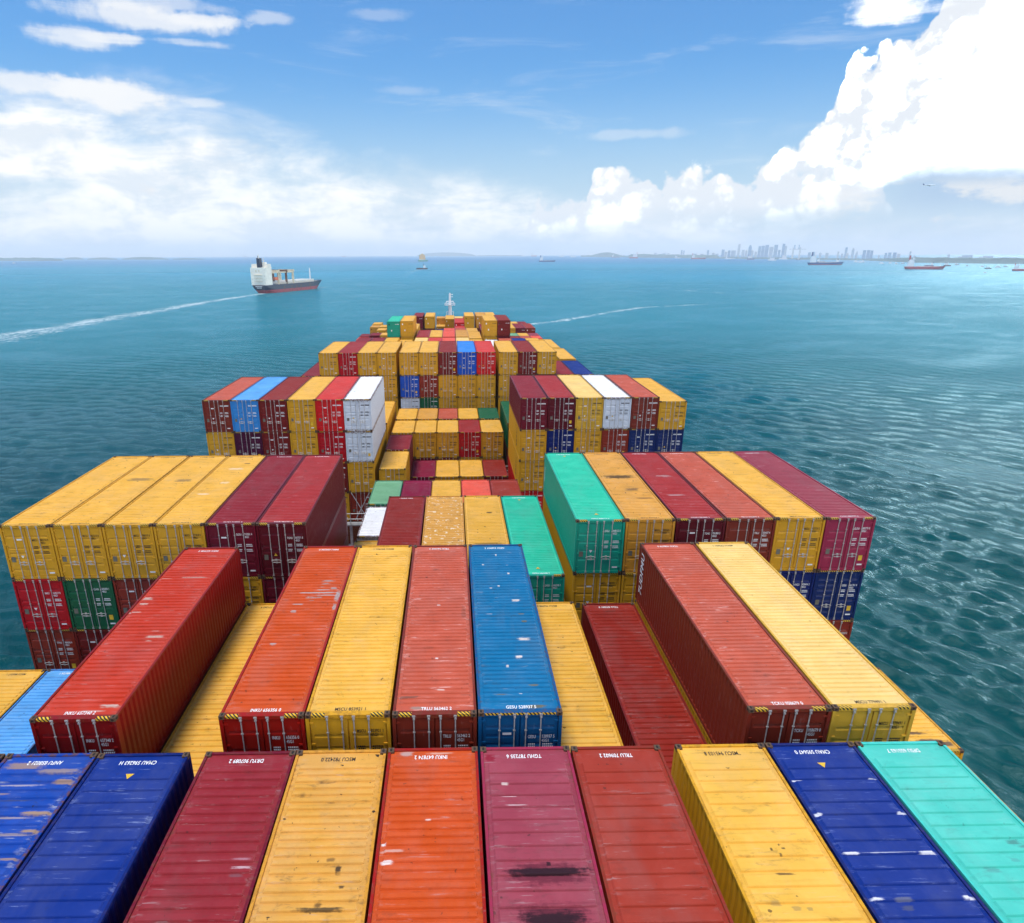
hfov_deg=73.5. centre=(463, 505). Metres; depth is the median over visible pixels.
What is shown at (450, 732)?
door
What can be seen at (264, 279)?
cargo ship
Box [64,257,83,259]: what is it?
hill
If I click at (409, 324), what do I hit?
door
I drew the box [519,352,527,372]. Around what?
door
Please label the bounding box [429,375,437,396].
door
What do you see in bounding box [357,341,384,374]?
shipping container
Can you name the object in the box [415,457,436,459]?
shipping container
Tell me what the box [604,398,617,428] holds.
door
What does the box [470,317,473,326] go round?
door
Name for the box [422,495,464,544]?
shipping container
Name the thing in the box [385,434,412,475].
shipping container
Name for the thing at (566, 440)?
door
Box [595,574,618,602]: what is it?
door
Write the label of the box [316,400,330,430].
door
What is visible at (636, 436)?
door
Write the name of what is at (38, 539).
door
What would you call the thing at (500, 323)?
door
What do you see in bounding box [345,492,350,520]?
shipping container
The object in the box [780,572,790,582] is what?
door
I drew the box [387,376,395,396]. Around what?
door
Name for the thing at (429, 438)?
door
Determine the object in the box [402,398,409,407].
door
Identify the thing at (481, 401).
door
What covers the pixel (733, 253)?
tower block
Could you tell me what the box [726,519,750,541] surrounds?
door
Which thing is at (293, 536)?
door
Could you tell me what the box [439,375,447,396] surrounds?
door
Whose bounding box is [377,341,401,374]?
shipping container
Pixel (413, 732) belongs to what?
door
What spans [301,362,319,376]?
shipping container
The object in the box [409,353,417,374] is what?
door
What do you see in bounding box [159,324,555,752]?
container tiers
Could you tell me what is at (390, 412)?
shipping container
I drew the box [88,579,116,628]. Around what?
door
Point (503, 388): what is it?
door
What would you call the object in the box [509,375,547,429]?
shipping container
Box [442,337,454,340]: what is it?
shipping container
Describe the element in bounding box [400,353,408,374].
door
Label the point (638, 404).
door
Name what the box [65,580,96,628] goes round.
door
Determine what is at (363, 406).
door
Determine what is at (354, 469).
door
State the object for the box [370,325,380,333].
shipping container
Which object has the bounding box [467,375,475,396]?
door
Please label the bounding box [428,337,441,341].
shipping container
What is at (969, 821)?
shipping container
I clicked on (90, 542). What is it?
door
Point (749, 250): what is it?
tower block
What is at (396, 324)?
door
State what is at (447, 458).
shipping container
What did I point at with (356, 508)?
door
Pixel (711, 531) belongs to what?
door
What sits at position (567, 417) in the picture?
door
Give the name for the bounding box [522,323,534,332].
shipping container
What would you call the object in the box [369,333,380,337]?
shipping container
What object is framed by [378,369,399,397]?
shipping container
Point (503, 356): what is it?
door
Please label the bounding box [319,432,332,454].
door
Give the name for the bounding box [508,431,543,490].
shipping container
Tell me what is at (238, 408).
door
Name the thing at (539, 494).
door
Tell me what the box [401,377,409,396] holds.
door
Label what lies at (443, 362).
door
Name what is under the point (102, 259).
hill
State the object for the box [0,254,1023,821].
sea
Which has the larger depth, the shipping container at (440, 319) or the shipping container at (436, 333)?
the shipping container at (440, 319)
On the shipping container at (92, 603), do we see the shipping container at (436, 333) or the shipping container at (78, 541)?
the shipping container at (78, 541)
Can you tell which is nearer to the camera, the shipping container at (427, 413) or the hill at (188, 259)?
the shipping container at (427, 413)
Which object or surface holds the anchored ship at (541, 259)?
on the sea
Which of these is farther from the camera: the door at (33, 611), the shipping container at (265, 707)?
the door at (33, 611)
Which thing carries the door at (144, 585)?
in the shipping container at (129, 592)
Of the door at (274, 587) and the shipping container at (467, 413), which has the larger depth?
the shipping container at (467, 413)
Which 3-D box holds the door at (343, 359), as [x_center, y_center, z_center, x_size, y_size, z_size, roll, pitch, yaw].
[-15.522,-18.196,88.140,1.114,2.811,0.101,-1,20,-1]
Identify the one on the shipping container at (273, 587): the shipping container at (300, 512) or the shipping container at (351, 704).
the shipping container at (300, 512)
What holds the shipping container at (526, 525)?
on the container tiers
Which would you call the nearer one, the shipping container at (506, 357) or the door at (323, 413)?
the door at (323, 413)
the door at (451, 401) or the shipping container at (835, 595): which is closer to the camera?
the shipping container at (835, 595)
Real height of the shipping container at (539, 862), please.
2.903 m
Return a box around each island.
[417,252,475,255]
[477,255,521,255]
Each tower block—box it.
[730,250,735,256]
[737,244,740,256]
[747,245,751,256]
[757,246,760,257]
[760,246,764,257]
[764,245,768,256]
[768,247,773,257]
[773,245,777,256]
[781,244,784,256]
[961,255,972,257]
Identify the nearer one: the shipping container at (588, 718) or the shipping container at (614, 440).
the shipping container at (588, 718)
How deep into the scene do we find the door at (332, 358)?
88.10 m
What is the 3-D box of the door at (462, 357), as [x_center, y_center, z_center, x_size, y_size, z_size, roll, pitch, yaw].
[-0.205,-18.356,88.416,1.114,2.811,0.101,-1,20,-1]
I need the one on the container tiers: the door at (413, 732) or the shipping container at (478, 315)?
the shipping container at (478, 315)
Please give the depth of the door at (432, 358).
88.36 m
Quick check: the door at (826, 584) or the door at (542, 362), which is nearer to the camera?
the door at (826, 584)
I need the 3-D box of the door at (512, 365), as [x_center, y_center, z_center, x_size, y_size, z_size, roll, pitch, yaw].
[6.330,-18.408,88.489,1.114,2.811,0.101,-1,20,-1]
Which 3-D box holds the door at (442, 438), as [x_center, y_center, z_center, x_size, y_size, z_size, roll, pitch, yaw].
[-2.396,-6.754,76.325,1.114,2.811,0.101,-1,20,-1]
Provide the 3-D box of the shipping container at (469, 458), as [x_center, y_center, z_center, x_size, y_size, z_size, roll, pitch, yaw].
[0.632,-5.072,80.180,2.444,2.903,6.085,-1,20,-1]
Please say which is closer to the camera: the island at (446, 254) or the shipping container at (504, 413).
the shipping container at (504, 413)
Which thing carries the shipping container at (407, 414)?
on the container tiers
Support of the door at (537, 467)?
in the shipping container at (528, 475)
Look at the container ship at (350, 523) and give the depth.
63.50 m
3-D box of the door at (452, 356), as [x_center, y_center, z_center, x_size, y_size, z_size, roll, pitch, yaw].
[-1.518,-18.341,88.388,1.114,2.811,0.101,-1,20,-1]
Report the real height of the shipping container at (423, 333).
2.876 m
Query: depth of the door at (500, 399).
90.17 m
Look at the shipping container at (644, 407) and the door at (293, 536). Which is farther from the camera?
the shipping container at (644, 407)
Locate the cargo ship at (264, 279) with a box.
[250,256,320,292]
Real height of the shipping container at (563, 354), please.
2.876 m
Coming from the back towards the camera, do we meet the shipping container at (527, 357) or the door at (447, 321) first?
the door at (447, 321)
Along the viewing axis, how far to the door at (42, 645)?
35.75 m
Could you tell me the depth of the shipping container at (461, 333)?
134.13 m
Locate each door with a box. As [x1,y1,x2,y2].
[1,526,35,578]
[15,580,47,629]
[25,526,57,578]
[28,630,58,669]
[35,720,80,753]
[38,580,69,628]
[50,630,78,668]
[53,526,85,577]
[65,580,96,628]
[75,719,118,753]
[76,526,107,577]
[77,630,99,659]
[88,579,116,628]
[99,630,109,640]
[104,525,135,577]
[115,579,139,615]
[128,525,157,577]
[138,579,154,595]
[156,525,181,570]
[179,525,203,548]
[203,401,218,431]
[207,434,222,455]
[207,524,232,546]
[216,401,231,431]
[220,433,234,455]
[223,717,264,751]
[231,400,246,431]
[231,524,257,575]
[235,432,249,454]
[243,578,261,605]
[244,400,259,431]
[248,432,261,454]
[258,524,285,575]
[260,400,274,430]
[263,432,277,455]
[263,717,302,750]
[265,577,286,602]
[273,400,286,430]
[276,432,289,454]
[281,524,304,575]
[288,400,302,430]
[291,432,304,454]
[301,400,314,430]
[304,432,316,454]
[309,716,349,749]
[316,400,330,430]
[319,353,328,374]
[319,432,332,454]
[328,353,337,374]
[329,400,342,430]
[331,433,344,459]
[339,353,347,374]
[343,464,346,489]
[344,401,357,430]
[345,494,348,518]
[346,433,359,461]
[348,353,356,374]
[349,463,361,491]
[349,715,387,758]
[351,492,363,520]
[357,401,370,430]
[358,353,367,374]
[358,537,373,540]
[359,432,372,461]
[361,463,373,491]
[363,492,370,512]
[367,353,375,374]
[378,353,386,374]
[380,469,392,480]
[384,377,387,396]
[386,353,395,374]
[387,322,393,335]
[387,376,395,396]
[388,398,396,416]
[393,322,399,335]
[393,469,404,482]
[396,715,434,747]
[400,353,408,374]
[401,322,406,335]
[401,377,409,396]
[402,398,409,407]
[407,322,412,335]
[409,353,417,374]
[410,376,418,396]
[410,398,418,410]
[415,433,424,456]
[418,317,422,327]
[420,353,427,374]
[420,375,428,396]
[421,398,428,407]
[425,317,429,327]
[425,433,435,455]
[428,353,436,374]
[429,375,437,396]
[429,398,437,407]
[430,317,433,327]
[435,715,472,747]
[438,434,447,456]
[439,353,447,374]
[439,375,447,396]
[440,398,447,407]
[446,320,449,327]
[448,353,455,374]
[448,375,456,396]
[448,398,456,407]
[448,434,457,456]
[450,320,453,327]
[458,352,466,373]
[458,375,466,396]
[459,397,466,407]
[460,432,469,456]
[465,317,468,326]
[467,352,475,373]
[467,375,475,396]
[467,397,474,407]
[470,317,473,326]
[470,432,479,456]
[477,317,480,326]
[477,397,485,410]
[478,352,485,373]
[478,375,485,396]
[482,432,491,456]
[482,714,519,746]
[485,321,490,334]
[486,352,494,373]
[486,375,494,396]
[486,397,493,407]
[491,321,495,334]
[492,432,502,456]
[498,321,503,334]
[499,376,507,396]
[499,397,507,416]
[500,352,507,373]
[504,321,509,334]
[508,352,516,373]
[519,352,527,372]
[520,430,532,459]
[520,461,531,489]
[520,713,558,746]
[521,398,533,428]
[521,491,530,495]
[528,352,535,373]
[530,576,539,601]
[531,491,542,508]
[532,461,543,488]
[533,398,545,427]
[533,430,544,459]
[538,353,546,372]
[540,576,562,601]
[547,352,555,372]
[548,430,559,452]
[549,398,561,428]
[560,430,572,452]
[561,398,573,428]
[574,574,596,619]
[575,430,587,452]
[575,521,599,572]
[576,398,589,428]
[587,431,599,451]
[589,398,602,428]
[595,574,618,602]
[598,521,622,572]
[602,430,614,451]
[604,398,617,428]
[614,430,627,451]
[616,399,630,428]
[622,574,636,603]
[624,520,649,571]
[629,429,642,451]
[631,398,645,428]
[641,429,654,451]
[644,398,657,428]
[649,520,672,542]
[656,429,669,451]
[659,402,672,428]
[668,429,682,451]
[671,402,684,428]
[677,520,700,542]
[699,519,722,541]
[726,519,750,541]
[747,710,788,743]
[748,519,773,559]
[772,519,799,569]
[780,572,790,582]
[784,709,826,742]
[790,571,812,599]
[793,518,822,569]
[812,571,838,619]
[820,518,850,569]
[830,708,872,742]
[831,571,860,619]
[831,621,850,638]
[842,518,872,569]
[866,708,910,741]
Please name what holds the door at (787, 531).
in the shipping container at (798, 534)
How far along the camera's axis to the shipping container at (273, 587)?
40.29 m
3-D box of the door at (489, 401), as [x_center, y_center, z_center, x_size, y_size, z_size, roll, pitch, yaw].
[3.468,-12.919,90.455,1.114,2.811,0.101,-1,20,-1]
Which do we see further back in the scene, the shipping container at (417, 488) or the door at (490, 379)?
the door at (490, 379)
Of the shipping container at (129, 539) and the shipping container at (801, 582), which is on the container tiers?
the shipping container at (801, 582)
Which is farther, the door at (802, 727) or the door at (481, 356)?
the door at (481, 356)
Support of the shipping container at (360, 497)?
on the container tiers
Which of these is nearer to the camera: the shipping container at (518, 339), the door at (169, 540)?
the door at (169, 540)
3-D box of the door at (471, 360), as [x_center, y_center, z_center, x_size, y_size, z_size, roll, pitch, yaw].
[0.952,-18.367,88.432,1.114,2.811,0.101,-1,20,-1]
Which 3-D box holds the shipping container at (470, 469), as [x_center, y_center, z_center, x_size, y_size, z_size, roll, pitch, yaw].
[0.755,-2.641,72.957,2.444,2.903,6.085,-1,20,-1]
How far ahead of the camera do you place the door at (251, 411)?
60.88 m
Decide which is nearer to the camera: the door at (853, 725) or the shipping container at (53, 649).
the door at (853, 725)
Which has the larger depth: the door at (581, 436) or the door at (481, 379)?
the door at (481, 379)
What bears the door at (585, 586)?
in the shipping container at (580, 589)
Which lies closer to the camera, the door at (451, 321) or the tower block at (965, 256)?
the door at (451, 321)
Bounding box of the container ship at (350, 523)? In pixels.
[347,293,507,545]
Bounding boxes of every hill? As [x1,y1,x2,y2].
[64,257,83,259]
[87,258,117,259]
[122,257,168,259]
[173,258,203,259]
[589,252,622,256]
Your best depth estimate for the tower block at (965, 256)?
3499.85 m
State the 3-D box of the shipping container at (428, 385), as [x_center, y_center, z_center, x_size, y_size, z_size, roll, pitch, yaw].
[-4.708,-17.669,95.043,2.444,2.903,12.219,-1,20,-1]
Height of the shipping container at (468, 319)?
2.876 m
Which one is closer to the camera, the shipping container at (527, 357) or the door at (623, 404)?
the door at (623, 404)
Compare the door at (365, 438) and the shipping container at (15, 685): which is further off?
the door at (365, 438)
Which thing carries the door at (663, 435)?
in the shipping container at (669, 440)
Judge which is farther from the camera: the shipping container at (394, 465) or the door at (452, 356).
the door at (452, 356)
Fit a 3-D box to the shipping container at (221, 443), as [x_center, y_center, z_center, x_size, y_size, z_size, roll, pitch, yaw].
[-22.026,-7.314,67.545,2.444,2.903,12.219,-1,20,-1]
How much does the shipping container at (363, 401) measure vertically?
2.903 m
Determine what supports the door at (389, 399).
in the shipping container at (398, 402)
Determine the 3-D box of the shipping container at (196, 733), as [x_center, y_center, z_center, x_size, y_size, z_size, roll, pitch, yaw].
[-8.794,8.029,26.760,2.444,2.903,12.219,-1,20,-1]
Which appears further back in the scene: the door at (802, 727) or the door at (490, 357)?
the door at (490, 357)
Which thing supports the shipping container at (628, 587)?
on the container tiers
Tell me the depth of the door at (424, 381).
89.33 m
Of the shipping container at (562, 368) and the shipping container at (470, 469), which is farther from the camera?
the shipping container at (562, 368)
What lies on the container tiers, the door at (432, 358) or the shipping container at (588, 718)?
the shipping container at (588, 718)
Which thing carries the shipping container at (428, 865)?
on the container tiers
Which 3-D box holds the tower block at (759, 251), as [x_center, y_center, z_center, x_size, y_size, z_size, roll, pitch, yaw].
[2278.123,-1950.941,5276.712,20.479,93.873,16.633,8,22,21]
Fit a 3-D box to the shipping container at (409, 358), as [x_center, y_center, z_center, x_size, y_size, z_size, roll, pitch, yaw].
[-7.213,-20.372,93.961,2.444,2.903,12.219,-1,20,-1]
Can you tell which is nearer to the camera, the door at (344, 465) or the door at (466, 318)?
the door at (344, 465)
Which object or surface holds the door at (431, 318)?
in the shipping container at (430, 320)
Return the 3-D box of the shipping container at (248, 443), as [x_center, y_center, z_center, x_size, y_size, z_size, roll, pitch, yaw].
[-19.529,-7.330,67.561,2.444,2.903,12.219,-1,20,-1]
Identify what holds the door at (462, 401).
in the shipping container at (466, 402)
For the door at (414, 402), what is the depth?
90.08 m
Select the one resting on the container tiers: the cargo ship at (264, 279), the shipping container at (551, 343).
the shipping container at (551, 343)
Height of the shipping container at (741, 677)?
2.903 m
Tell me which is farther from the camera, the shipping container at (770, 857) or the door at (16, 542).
the door at (16, 542)
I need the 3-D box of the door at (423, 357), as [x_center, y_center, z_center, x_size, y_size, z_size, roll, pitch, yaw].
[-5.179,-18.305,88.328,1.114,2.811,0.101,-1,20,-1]
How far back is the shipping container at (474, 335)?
133.59 m
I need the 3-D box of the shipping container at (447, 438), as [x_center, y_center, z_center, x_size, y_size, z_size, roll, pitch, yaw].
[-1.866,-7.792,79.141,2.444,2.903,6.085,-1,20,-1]
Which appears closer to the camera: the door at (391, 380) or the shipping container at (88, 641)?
the shipping container at (88, 641)
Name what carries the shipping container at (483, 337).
on the container tiers
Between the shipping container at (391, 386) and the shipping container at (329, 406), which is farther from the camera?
the shipping container at (391, 386)
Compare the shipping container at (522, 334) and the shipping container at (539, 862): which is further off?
the shipping container at (522, 334)
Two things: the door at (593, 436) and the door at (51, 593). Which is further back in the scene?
the door at (593, 436)
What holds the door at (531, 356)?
in the shipping container at (527, 357)
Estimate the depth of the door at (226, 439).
61.80 m
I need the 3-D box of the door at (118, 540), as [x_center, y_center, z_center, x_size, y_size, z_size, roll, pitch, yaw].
[-17.023,2.294,33.825,1.114,2.811,0.101,-1,20,-1]
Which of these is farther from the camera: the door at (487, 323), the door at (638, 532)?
the door at (487, 323)
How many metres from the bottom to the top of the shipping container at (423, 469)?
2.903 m
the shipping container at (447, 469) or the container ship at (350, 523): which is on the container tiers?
the shipping container at (447, 469)
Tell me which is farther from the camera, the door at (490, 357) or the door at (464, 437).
the door at (490, 357)
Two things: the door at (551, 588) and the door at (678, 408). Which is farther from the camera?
the door at (678, 408)
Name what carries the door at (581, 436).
in the shipping container at (587, 440)
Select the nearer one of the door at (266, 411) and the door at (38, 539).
the door at (38, 539)
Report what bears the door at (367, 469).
in the shipping container at (363, 476)
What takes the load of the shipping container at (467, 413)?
on the container tiers
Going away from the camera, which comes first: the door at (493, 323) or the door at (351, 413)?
the door at (351, 413)
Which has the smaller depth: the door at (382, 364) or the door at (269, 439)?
the door at (269, 439)
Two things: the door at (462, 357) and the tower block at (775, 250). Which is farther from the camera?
the tower block at (775, 250)
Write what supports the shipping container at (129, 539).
on the shipping container at (129, 592)
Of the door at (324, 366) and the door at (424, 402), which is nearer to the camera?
the door at (324, 366)
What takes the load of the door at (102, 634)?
in the shipping container at (88, 641)
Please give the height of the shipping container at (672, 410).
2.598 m
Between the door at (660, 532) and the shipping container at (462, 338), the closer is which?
the door at (660, 532)
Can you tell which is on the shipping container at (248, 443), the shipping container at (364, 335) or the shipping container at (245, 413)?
the shipping container at (245, 413)
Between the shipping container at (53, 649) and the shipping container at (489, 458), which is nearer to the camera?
the shipping container at (53, 649)
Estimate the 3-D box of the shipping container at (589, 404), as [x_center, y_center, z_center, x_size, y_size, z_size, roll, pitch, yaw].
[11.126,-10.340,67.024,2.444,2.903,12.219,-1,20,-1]
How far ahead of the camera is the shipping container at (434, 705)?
22.42 m
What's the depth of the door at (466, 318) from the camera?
171.09 m
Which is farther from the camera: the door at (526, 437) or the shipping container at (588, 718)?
the door at (526, 437)
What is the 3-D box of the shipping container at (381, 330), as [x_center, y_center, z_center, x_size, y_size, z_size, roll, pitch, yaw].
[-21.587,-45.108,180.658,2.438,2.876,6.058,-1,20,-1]
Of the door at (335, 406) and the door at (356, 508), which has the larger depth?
the door at (356, 508)
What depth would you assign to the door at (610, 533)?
34.18 m
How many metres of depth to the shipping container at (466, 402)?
90.22 m
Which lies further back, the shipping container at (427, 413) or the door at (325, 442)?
the shipping container at (427, 413)
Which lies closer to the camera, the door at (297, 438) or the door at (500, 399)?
the door at (297, 438)
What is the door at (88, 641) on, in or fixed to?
in the shipping container at (88, 641)
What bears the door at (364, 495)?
in the shipping container at (360, 497)
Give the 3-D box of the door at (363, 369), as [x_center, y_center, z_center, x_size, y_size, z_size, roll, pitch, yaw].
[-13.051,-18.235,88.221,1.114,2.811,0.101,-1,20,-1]
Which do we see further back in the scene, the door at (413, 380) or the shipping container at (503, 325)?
the shipping container at (503, 325)
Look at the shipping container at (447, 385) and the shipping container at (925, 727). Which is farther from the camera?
the shipping container at (447, 385)
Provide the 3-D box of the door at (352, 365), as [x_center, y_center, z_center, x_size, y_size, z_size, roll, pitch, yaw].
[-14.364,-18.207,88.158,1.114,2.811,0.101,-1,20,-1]
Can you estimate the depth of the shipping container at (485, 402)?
90.24 m
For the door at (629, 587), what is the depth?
35.04 m
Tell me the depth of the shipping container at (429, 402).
90.09 m
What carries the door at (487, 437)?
in the shipping container at (491, 438)
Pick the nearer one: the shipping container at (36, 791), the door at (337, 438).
the shipping container at (36, 791)
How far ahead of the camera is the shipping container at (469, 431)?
76.57 m
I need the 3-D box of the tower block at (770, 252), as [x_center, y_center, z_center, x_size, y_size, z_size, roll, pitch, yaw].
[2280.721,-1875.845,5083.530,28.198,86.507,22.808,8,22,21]
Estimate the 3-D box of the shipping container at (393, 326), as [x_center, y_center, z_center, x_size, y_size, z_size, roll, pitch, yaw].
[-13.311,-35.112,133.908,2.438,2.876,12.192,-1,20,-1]
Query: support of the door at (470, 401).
in the shipping container at (466, 402)
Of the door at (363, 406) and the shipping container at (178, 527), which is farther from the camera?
the door at (363, 406)
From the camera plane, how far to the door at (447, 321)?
184.40 m
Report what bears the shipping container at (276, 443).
on the container tiers
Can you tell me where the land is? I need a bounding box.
[0,257,62,260]
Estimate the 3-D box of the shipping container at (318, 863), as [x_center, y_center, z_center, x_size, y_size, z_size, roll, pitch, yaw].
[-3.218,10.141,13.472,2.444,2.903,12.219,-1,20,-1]
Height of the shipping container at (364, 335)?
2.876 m
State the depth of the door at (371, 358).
88.23 m
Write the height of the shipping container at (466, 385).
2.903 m
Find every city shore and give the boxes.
[581,254,843,259]
[844,257,1023,263]
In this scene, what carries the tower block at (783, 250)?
on the city shore at (672, 256)
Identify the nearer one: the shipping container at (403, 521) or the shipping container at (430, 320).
the shipping container at (403, 521)
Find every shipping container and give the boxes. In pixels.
[0,456,150,578]
[0,669,46,717]
[0,669,74,754]
[0,752,98,895]
[0,752,193,922]
[0,754,5,762]
[12,578,72,629]
[25,630,80,669]
[29,547,245,753]
[50,455,189,578]
[62,578,119,629]
[74,629,110,661]
[101,455,227,578]
[112,578,156,618]
[123,750,296,922]
[153,455,265,573]
[161,603,275,776]
[202,377,263,431]
[205,454,304,576]
[206,432,235,455]
[218,545,357,751]
[230,377,287,431]
[234,432,263,454]
[243,576,264,605]
[245,749,386,922]
[255,454,344,576]
[258,376,311,431]
[262,431,291,455]
[262,497,347,602]
[287,376,335,431]
[290,431,318,454]
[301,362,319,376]
[305,545,412,758]
[315,376,359,431]
[317,431,346,461]
[318,341,350,375]
[338,341,367,375]
[343,376,384,430]
[343,462,348,491]
[345,404,385,461]
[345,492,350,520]
[347,431,386,491]
[349,480,379,520]
[353,540,377,545]
[355,337,371,341]
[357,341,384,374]
[357,507,385,540]
[359,334,370,336]
[367,480,402,506]
[367,746,486,922]
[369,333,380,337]
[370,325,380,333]
[370,337,385,340]
[372,322,382,324]
[376,328,386,332]
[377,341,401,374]
[377,496,425,553]
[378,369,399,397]
[379,451,409,482]
[380,332,387,337]
[385,337,399,340]
[385,390,400,416]
[385,401,395,442]
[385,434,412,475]
[387,316,403,336]
[391,420,415,457]
[392,545,476,747]
[396,408,417,420]
[399,341,421,374]
[400,316,416,336]
[400,375,419,397]
[401,330,416,340]
[401,397,419,410]
[401,480,431,499]
[411,460,435,479]
[414,313,424,327]
[414,337,428,340]
[414,420,436,457]
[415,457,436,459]
[416,330,430,337]
[417,408,437,421]
[419,341,438,374]
[419,375,438,396]
[420,395,438,407]
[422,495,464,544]
[425,313,435,327]
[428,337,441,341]
[429,330,442,337]
[431,480,460,495]
[435,460,458,479]
[436,316,444,323]
[436,324,444,328]
[437,420,458,457]
[437,457,458,459]
[438,341,456,374]
[438,375,456,396]
[438,408,457,419]
[439,397,456,407]
[442,330,454,337]
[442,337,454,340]
[445,315,453,327]
[454,318,463,327]
[455,330,468,340]
[456,337,468,343]
[457,341,475,374]
[457,373,475,396]
[457,390,475,407]
[458,408,478,419]
[458,420,480,456]
[459,457,480,459]
[459,459,483,485]
[461,479,490,511]
[464,312,473,327]
[464,495,508,552]
[466,328,477,330]
[468,331,481,338]
[468,544,562,788]
[474,341,495,374]
[475,312,484,327]
[476,373,495,396]
[476,395,494,410]
[478,408,499,419]
[479,419,502,456]
[480,745,609,922]
[481,315,496,335]
[481,330,496,340]
[481,457,502,460]
[482,459,507,479]
[489,479,521,499]
[494,315,509,335]
[494,341,517,374]
[495,369,517,396]
[495,387,508,417]
[498,338,511,340]
[500,401,508,448]
[501,495,564,601]
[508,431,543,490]
[508,456,543,511]
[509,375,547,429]
[509,403,546,460]
[510,323,514,332]
[511,338,525,340]
[511,340,536,373]
[512,323,524,332]
[517,333,528,335]
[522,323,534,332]
[525,338,538,340]
[527,333,539,335]
[528,340,556,373]
[533,375,575,429]
[536,601,622,750]
[539,339,559,347]
[543,452,625,573]
[543,495,620,622]
[546,429,573,452]
[553,348,575,360]
[556,360,574,374]
[557,375,603,429]
[561,360,593,374]
[570,745,733,922]
[573,429,601,452]
[580,375,631,428]
[581,602,706,772]
[582,452,675,572]
[600,429,628,451]
[604,374,659,428]
[619,572,636,603]
[620,452,725,542]
[627,428,656,451]
[633,378,686,429]
[635,542,832,743]
[635,599,711,743]
[655,429,683,451]
[658,451,776,561]
[671,743,875,922]
[694,541,916,742]
[695,451,825,570]
[732,451,876,570]
[764,741,999,922]
[778,570,815,601]
[810,570,863,619]
[828,620,853,640]
[854,740,1023,922]
[876,667,963,759]
[962,761,1023,822]
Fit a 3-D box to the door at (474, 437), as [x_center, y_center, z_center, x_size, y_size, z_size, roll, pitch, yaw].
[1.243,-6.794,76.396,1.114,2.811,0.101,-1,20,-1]
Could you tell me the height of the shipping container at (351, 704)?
2.903 m
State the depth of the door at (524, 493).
63.90 m
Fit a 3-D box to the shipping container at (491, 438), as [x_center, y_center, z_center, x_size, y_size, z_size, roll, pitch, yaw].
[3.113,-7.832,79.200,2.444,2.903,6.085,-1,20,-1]
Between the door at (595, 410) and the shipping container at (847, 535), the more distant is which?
the door at (595, 410)
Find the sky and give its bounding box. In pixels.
[0,0,1023,257]
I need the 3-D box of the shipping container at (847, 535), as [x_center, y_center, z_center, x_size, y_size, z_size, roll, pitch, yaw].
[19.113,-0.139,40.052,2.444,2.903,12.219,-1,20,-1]
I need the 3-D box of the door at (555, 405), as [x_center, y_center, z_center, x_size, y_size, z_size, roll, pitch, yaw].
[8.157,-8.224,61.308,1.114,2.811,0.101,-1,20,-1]
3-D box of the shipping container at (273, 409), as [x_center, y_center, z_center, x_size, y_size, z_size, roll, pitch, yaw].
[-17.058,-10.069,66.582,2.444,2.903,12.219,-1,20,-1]
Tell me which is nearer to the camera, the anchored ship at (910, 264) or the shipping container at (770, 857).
the shipping container at (770, 857)
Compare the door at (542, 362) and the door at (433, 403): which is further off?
the door at (433, 403)
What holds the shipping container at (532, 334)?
on the container tiers
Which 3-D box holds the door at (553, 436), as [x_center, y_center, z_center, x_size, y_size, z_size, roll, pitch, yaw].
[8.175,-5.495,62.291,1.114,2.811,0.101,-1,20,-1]
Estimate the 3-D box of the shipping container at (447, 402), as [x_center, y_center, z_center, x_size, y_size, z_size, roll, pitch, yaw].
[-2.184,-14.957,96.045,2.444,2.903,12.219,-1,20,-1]
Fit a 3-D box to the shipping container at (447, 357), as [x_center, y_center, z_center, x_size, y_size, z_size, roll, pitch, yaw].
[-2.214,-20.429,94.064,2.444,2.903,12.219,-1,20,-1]
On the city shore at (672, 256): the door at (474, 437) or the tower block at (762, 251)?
the tower block at (762, 251)
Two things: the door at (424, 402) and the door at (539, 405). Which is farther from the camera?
the door at (424, 402)
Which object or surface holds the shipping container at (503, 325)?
on the shipping container
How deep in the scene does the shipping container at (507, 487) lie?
57.88 m
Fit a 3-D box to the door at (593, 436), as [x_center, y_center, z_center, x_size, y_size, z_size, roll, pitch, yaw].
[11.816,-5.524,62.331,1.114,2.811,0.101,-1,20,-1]
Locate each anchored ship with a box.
[418,254,427,260]
[539,255,554,261]
[807,252,842,264]
[904,255,944,268]
[1012,263,1023,270]
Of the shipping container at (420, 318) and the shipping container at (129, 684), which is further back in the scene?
the shipping container at (420, 318)
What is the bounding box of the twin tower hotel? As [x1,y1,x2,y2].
[789,245,805,257]
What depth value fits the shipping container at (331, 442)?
61.91 m
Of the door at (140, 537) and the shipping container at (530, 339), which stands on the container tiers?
the shipping container at (530, 339)
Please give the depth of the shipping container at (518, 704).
22.50 m
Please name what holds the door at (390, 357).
in the shipping container at (388, 357)
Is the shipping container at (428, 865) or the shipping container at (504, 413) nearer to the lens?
the shipping container at (428, 865)
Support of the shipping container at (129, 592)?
on the container tiers
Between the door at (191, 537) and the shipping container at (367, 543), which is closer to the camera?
the door at (191, 537)
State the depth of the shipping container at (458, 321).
174.06 m
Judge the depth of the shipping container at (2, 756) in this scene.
18.48 m
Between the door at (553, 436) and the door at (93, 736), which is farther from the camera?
the door at (553, 436)
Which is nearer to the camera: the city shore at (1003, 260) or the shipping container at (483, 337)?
the shipping container at (483, 337)
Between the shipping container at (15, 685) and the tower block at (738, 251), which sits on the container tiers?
the shipping container at (15, 685)
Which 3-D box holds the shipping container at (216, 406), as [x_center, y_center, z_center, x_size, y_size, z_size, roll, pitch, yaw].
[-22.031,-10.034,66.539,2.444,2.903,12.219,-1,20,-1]
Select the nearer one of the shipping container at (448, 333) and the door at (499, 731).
the door at (499, 731)
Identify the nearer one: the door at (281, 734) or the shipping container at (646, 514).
the door at (281, 734)
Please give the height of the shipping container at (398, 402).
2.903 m

